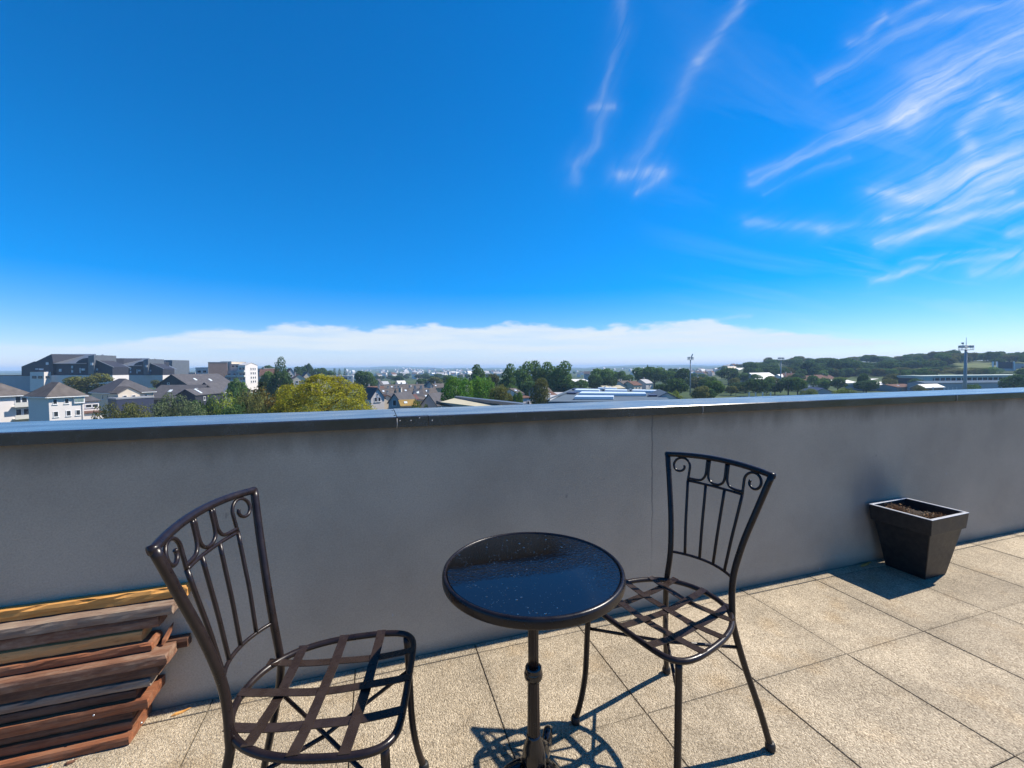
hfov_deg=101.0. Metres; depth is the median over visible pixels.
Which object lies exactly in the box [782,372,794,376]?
town house
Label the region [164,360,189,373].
slate residence
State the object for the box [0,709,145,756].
wooden plank
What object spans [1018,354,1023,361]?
hill tree
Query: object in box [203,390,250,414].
green tree
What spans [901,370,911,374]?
park tree
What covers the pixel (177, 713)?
wood splinter
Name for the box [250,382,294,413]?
rusty tree
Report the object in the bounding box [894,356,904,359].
hill tree
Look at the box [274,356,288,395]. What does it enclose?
poplar tree
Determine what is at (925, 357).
hill tree
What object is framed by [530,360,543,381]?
tall tree
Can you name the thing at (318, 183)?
sky
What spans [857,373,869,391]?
park tree
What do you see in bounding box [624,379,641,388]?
town house
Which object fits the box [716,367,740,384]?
park tree
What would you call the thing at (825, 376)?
town house
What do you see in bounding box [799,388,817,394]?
park shrub
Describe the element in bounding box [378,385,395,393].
town house
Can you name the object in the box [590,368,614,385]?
broadleaf tree
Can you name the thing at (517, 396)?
bright tree
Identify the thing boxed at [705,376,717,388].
park tree
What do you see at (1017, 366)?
ridge building
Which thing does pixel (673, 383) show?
park tree
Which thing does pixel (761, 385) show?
park tree
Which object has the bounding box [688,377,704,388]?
park tree
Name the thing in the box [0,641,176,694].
wooden plank
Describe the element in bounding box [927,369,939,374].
park tree
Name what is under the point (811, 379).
park tree
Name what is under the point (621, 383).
town house
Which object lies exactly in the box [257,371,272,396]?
broadleaf tree
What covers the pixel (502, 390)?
bright tree
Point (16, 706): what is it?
wooden plank
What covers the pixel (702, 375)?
valley tree
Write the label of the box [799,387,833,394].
town house
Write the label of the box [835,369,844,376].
ridge tree
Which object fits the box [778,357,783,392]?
floodlight mast
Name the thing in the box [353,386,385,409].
town house
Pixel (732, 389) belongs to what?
park tree
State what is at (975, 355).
hill tree
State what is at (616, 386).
town house
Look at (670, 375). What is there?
broadleaf tree
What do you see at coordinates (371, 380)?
round tree
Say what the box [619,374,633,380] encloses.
broadleaf tree
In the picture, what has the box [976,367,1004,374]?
park shrub
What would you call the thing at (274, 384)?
broadleaf tree
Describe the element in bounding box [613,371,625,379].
broadleaf tree
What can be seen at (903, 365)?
ridge tree
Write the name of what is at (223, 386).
slate house
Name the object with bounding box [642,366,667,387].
broadleaf tree
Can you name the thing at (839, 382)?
park tree
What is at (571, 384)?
broadleaf tree
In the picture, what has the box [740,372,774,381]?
town house
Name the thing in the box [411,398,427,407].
yellow shrub
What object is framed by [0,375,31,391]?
long low block
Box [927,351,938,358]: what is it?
hill tree
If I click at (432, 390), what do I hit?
town house
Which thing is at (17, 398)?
window
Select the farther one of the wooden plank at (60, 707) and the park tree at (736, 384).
the park tree at (736, 384)
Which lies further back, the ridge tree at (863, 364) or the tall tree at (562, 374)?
the ridge tree at (863, 364)
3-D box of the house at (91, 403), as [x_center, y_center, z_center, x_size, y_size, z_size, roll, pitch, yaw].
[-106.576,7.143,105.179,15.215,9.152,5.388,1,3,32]
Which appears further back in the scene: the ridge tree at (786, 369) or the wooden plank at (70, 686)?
the ridge tree at (786, 369)
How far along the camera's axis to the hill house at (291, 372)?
287.09 m
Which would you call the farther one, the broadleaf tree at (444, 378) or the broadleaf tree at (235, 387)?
the broadleaf tree at (444, 378)
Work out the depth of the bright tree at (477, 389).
97.03 m
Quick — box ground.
[0,360,1023,416]
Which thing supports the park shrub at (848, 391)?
on the ground
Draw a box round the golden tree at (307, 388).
[267,373,374,412]
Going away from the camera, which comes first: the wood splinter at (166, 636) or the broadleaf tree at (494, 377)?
the wood splinter at (166, 636)
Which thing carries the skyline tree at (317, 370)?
on the ground
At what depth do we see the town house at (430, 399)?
115.83 m
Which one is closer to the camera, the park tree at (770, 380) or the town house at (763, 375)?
the park tree at (770, 380)
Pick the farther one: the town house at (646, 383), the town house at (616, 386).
the town house at (646, 383)
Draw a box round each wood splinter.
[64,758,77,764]
[161,622,173,644]
[171,707,191,716]
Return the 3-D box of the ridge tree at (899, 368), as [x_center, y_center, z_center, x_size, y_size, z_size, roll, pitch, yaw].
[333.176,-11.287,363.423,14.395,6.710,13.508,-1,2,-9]
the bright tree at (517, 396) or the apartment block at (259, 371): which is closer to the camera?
the bright tree at (517, 396)
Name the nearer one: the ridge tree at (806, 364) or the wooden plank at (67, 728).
the wooden plank at (67, 728)
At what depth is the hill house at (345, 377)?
303.16 m
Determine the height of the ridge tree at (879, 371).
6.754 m
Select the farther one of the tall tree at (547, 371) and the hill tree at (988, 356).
the hill tree at (988, 356)
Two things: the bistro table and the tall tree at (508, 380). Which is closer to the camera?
the bistro table
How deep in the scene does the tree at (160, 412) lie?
80.95 m
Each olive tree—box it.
[236,386,268,413]
[529,377,549,403]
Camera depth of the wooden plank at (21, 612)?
1.43 m
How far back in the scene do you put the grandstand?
253.97 m
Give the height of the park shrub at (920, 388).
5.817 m
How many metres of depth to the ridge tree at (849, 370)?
360.87 m
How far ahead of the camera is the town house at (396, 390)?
173.96 m
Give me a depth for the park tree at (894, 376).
267.10 m
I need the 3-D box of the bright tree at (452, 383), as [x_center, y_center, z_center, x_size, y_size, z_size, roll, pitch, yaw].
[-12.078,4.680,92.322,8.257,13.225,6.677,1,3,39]
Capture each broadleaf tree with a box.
[227,377,247,407]
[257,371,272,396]
[265,371,293,394]
[415,378,426,383]
[427,377,443,383]
[440,375,450,382]
[488,373,499,387]
[521,380,534,395]
[555,380,578,391]
[575,379,587,387]
[587,374,604,388]
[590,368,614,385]
[602,375,617,385]
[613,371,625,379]
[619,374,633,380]
[631,367,650,380]
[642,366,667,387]
[656,370,676,383]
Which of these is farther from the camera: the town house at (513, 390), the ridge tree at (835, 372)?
the ridge tree at (835, 372)
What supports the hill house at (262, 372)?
on the ground
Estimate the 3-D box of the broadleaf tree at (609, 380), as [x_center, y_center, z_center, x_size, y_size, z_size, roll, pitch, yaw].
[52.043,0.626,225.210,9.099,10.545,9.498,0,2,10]
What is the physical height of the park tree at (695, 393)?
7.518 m
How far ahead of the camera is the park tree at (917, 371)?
324.13 m
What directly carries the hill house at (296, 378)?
on the ground
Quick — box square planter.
[869,497,968,579]
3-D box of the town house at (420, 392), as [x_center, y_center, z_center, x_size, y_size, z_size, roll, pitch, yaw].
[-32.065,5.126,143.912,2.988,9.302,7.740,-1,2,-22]
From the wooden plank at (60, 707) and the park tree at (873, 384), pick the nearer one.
the wooden plank at (60, 707)
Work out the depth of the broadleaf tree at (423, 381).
338.31 m
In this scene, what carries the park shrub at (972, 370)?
on the ground
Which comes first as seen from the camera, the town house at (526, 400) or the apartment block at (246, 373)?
the town house at (526, 400)
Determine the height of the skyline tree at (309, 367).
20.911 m
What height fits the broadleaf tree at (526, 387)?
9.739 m
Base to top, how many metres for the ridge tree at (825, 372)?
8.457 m
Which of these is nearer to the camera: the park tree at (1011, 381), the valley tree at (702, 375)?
the park tree at (1011, 381)
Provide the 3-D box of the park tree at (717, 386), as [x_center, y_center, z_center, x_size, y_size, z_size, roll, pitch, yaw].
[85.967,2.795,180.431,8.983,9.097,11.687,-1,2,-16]
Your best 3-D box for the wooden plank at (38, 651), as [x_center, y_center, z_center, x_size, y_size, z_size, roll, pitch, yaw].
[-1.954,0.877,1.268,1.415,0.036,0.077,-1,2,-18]
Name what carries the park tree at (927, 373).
on the ground
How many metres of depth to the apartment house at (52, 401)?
91.50 m
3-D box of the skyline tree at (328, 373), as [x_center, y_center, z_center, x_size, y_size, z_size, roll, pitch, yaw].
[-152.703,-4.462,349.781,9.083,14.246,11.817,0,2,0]
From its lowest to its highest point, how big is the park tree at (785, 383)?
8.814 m
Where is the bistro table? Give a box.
[442,532,625,767]
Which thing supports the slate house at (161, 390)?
on the ground
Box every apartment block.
[188,367,207,373]
[208,361,257,391]
[258,368,273,381]
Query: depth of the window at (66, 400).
90.68 m
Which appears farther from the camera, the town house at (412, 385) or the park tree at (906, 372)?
the park tree at (906, 372)
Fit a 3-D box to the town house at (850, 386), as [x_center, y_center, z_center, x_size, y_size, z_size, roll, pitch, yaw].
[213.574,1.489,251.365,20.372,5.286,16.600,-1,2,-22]
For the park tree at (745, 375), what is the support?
on the ground
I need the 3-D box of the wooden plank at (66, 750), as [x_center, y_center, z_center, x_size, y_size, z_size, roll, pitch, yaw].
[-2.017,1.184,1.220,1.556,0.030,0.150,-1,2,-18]
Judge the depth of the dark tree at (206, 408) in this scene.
73.95 m
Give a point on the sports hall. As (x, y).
(580, 395)
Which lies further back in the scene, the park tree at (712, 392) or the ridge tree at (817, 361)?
the ridge tree at (817, 361)
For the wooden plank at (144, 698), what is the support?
on the wooden plank at (67, 728)
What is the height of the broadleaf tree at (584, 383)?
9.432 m
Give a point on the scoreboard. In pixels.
(1008, 366)
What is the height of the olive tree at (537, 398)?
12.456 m
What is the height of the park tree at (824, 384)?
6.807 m
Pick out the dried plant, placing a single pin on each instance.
(903, 509)
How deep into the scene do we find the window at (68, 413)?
90.99 m
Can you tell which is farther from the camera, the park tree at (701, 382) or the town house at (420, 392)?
the park tree at (701, 382)
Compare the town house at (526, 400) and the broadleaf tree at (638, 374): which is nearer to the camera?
the town house at (526, 400)
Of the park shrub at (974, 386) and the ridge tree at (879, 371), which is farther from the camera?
the ridge tree at (879, 371)
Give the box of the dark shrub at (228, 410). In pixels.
[217,401,255,414]
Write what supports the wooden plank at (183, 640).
on the wooden plank at (70, 686)
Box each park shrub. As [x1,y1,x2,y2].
[668,389,682,398]
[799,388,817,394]
[839,387,857,393]
[913,384,927,390]
[939,369,968,372]
[955,367,991,374]
[967,383,980,388]
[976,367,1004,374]
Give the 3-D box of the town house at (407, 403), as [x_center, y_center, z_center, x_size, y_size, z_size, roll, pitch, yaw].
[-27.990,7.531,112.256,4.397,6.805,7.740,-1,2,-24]
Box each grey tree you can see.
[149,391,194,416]
[177,399,207,415]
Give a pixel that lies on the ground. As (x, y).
(853, 377)
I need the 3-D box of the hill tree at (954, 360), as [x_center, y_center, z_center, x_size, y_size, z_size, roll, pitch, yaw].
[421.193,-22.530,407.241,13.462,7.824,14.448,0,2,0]
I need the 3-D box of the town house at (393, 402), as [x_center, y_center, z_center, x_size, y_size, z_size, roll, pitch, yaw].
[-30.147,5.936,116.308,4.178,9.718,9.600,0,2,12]
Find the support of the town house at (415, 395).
on the ground
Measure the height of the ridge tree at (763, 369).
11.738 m
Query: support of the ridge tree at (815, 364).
on the ground
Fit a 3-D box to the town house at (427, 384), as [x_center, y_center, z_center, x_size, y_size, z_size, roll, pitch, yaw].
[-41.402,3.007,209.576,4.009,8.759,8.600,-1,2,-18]
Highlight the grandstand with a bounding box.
[897,374,1016,383]
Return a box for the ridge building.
[1015,364,1023,368]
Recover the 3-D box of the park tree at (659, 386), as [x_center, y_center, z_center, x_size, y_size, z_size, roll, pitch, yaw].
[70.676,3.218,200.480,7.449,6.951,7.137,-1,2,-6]
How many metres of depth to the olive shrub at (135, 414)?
71.13 m
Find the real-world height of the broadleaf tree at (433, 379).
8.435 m
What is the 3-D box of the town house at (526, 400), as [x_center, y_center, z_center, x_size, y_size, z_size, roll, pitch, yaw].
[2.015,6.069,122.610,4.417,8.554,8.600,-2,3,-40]
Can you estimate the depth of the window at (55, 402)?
89.05 m
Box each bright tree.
[440,375,472,400]
[470,375,495,399]
[487,384,512,404]
[513,391,522,402]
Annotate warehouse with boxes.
[436,396,525,406]
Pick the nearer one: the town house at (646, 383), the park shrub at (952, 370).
the town house at (646, 383)
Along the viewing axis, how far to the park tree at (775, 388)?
213.05 m
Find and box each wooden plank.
[0,582,190,621]
[0,598,177,639]
[0,615,166,650]
[0,628,151,663]
[0,630,162,676]
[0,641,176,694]
[0,665,164,704]
[0,674,164,738]
[0,675,157,714]
[0,687,143,723]
[0,705,151,767]
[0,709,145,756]
[0,711,136,745]
[158,633,191,648]
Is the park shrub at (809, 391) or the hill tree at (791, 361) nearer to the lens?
the park shrub at (809, 391)
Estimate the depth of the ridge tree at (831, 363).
377.77 m
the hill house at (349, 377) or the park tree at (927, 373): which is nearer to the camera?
the park tree at (927, 373)
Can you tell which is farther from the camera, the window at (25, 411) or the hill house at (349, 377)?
the hill house at (349, 377)
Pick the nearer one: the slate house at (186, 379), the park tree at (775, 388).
the slate house at (186, 379)
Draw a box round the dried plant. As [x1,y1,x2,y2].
[883,502,945,518]
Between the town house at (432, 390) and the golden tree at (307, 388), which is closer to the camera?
the golden tree at (307, 388)
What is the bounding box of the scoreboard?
[992,362,1015,370]
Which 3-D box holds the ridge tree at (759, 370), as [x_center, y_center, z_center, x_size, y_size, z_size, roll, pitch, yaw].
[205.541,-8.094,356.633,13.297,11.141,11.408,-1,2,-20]
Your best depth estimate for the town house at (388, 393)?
164.30 m
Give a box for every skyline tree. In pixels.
[294,366,306,374]
[306,363,312,372]
[310,367,326,374]
[322,370,333,375]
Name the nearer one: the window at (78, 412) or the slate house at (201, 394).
the window at (78, 412)
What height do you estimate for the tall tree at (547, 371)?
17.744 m
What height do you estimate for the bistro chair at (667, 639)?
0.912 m
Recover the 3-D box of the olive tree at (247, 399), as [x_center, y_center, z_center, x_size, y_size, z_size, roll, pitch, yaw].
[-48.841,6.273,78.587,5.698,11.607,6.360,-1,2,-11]
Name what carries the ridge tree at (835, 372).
on the ground
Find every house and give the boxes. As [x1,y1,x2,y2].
[0,382,88,421]
[84,394,106,418]
[88,378,156,418]
[153,385,209,414]
[154,374,228,387]
[176,387,224,414]
[202,381,249,406]
[259,367,273,380]
[287,368,294,377]
[291,372,304,393]
[301,372,312,382]
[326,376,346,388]
[347,375,352,387]
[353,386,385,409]
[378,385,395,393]
[383,382,405,387]
[383,390,393,396]
[383,394,390,408]
[387,388,414,409]
[394,385,418,392]
[398,399,416,407]
[405,382,423,387]
[412,385,423,395]
[413,390,418,400]
[416,389,436,407]
[419,385,436,392]
[420,392,447,407]
[424,381,432,387]
[432,381,443,391]
[505,390,532,403]
[507,388,524,395]
[528,386,552,395]
[584,371,590,379]
[596,385,625,388]
[616,379,627,387]
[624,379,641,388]
[637,377,652,388]
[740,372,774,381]
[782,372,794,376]
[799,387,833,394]
[813,373,835,379]
[845,382,882,390]
[878,384,906,391]
[909,384,945,390]
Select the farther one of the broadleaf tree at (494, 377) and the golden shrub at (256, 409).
the broadleaf tree at (494, 377)
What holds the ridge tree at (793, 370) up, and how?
on the ground
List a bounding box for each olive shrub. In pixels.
[91,401,139,418]
[120,402,150,417]
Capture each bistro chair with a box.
[145,487,428,767]
[571,451,775,767]
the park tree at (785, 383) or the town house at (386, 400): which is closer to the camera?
the town house at (386, 400)
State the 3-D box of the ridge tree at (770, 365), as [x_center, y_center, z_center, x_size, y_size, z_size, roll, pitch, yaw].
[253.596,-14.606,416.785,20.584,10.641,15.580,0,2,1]
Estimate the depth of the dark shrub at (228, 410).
63.27 m
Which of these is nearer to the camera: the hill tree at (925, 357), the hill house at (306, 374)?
the hill house at (306, 374)
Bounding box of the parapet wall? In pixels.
[0,387,1023,710]
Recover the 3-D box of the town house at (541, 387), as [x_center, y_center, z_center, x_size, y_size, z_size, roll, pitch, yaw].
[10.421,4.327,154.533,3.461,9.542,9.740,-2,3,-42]
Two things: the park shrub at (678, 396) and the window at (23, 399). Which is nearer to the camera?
the window at (23, 399)
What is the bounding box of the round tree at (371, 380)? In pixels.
[354,371,377,386]
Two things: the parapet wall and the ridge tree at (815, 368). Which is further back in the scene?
the ridge tree at (815, 368)
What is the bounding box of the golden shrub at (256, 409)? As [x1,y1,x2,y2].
[246,394,274,413]
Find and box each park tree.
[654,384,667,391]
[664,378,689,395]
[674,368,692,383]
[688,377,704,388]
[690,385,709,398]
[697,379,707,386]
[697,389,716,397]
[704,380,725,395]
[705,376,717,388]
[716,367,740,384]
[725,386,738,395]
[727,382,743,389]
[728,378,739,386]
[737,373,749,380]
[739,386,753,391]
[740,378,771,395]
[750,374,762,377]
[763,377,775,391]
[767,384,782,394]
[777,378,796,394]
[789,377,808,394]
[807,375,820,386]
[815,380,829,388]
[829,378,847,389]
[852,379,879,392]
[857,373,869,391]
[881,378,897,383]
[883,373,897,381]
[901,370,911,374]
[914,368,930,374]
[919,371,934,374]
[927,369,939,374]
[998,374,1023,387]
[1013,368,1023,374]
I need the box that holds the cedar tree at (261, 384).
[252,381,270,404]
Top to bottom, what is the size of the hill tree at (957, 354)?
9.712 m
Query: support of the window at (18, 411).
in the apartment house at (52, 401)
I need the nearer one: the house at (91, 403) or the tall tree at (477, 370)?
the house at (91, 403)
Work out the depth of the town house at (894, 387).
235.76 m
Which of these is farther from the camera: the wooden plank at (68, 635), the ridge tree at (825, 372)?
the ridge tree at (825, 372)
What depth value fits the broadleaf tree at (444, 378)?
337.28 m
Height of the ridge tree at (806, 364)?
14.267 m
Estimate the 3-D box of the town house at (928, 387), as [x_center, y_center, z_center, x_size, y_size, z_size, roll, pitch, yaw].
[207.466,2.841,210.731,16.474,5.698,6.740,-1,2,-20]
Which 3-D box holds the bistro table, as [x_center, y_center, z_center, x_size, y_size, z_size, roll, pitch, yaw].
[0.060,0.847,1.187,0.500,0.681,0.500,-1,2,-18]
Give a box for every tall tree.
[468,364,485,394]
[498,363,517,397]
[514,361,533,392]
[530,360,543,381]
[541,361,557,391]
[550,360,572,391]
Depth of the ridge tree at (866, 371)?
354.63 m
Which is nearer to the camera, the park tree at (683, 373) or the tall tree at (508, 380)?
the tall tree at (508, 380)
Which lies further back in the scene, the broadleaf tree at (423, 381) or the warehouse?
the broadleaf tree at (423, 381)
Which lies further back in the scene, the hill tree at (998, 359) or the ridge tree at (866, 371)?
the hill tree at (998, 359)
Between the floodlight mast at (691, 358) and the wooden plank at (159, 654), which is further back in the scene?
the floodlight mast at (691, 358)
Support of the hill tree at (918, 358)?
on the ground
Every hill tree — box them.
[788,359,801,364]
[869,356,884,362]
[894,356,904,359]
[902,354,912,359]
[912,356,923,359]
[920,354,929,359]
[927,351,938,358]
[935,353,952,362]
[942,357,957,364]
[951,353,963,358]
[967,352,977,361]
[983,352,999,361]
[989,358,1006,362]
[1002,355,1018,361]
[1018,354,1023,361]
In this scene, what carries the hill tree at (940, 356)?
on the ground
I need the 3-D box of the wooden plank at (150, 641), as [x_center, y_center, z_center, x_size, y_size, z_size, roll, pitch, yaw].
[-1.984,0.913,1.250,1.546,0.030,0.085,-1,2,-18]
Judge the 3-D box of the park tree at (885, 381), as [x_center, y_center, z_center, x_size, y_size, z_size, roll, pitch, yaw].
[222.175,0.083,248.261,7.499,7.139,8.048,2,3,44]
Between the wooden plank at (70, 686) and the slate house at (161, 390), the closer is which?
the wooden plank at (70, 686)
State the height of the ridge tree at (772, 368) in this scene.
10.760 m
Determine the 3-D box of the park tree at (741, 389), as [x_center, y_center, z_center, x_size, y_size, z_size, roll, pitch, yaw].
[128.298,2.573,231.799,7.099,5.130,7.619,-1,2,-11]
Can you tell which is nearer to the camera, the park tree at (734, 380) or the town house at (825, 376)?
the park tree at (734, 380)
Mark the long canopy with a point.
(986, 384)
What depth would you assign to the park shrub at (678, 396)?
130.52 m
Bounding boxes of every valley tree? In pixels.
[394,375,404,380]
[697,374,708,377]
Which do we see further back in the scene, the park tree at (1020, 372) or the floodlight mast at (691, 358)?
the park tree at (1020, 372)
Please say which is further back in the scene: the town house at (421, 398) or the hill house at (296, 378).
the hill house at (296, 378)
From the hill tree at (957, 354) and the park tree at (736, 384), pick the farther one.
the hill tree at (957, 354)
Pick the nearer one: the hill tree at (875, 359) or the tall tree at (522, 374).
the tall tree at (522, 374)
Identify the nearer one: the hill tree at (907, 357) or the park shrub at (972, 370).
the park shrub at (972, 370)
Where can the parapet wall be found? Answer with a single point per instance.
(376, 519)
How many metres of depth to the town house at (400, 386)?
230.30 m
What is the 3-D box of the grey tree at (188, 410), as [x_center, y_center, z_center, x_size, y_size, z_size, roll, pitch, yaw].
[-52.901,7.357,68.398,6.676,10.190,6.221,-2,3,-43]
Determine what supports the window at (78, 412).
in the apartment house at (52, 401)
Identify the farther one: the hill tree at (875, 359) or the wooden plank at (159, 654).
the hill tree at (875, 359)
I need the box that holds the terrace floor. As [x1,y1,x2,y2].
[25,530,1023,767]
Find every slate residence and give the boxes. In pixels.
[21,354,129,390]
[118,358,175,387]
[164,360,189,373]
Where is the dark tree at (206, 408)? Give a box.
[189,397,221,414]
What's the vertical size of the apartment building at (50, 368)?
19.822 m
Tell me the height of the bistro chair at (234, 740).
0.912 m
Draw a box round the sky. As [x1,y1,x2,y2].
[0,0,1023,370]
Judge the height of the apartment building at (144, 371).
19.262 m
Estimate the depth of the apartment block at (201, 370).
284.80 m
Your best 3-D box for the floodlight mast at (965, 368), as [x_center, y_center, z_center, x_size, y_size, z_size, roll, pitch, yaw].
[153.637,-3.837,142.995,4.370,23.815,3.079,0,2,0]
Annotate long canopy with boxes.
[906,380,1001,390]
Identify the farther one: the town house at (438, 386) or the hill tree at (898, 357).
the hill tree at (898, 357)
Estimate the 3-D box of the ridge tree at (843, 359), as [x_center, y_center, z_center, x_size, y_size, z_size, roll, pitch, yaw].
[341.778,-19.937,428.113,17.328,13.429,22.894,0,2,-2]
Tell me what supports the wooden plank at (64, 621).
on the wooden plank at (68, 635)
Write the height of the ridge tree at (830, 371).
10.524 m
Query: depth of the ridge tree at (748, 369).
352.24 m
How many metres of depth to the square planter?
2.45 m
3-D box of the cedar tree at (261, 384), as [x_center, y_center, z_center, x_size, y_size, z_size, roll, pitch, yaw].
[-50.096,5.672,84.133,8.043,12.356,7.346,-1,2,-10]
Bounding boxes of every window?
[15,396,20,402]
[15,409,21,414]
[21,396,27,401]
[23,408,28,414]
[52,399,58,404]
[53,411,58,417]
[64,398,68,403]
[65,410,70,416]
[75,410,80,415]
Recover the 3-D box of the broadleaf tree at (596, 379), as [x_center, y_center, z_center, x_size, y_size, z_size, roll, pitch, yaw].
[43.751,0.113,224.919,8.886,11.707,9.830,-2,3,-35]
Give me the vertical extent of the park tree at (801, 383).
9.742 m
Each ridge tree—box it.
[742,367,755,372]
[743,362,757,371]
[752,368,763,372]
[755,366,768,372]
[761,364,778,367]
[765,367,779,374]
[774,367,789,373]
[782,367,795,372]
[794,361,812,371]
[802,362,822,374]
[809,366,821,373]
[811,370,828,375]
[813,358,824,365]
[822,367,836,375]
[826,358,841,373]
[828,368,838,376]
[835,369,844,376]
[839,358,855,361]
[840,368,854,376]
[841,360,863,375]
[847,359,866,368]
[855,369,869,375]
[871,368,885,375]
[873,361,899,368]
[893,367,909,374]
[895,362,916,367]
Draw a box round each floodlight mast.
[688,354,692,394]
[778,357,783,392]
[958,337,973,388]
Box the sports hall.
[545,386,678,403]
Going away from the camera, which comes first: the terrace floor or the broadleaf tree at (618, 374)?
the terrace floor
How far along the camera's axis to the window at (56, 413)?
89.12 m
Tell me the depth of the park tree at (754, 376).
316.41 m
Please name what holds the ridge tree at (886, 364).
on the ground
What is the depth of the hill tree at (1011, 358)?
437.32 m
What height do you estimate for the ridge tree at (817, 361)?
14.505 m
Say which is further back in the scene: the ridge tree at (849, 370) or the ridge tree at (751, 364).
the ridge tree at (751, 364)
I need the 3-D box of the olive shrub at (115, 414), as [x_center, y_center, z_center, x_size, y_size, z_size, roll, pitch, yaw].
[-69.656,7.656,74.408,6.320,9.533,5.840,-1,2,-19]
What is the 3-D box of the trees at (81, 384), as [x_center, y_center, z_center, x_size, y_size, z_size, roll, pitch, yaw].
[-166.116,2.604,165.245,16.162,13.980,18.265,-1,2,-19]
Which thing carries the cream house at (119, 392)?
on the ground
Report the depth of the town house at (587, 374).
419.77 m
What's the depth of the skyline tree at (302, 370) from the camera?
357.85 m

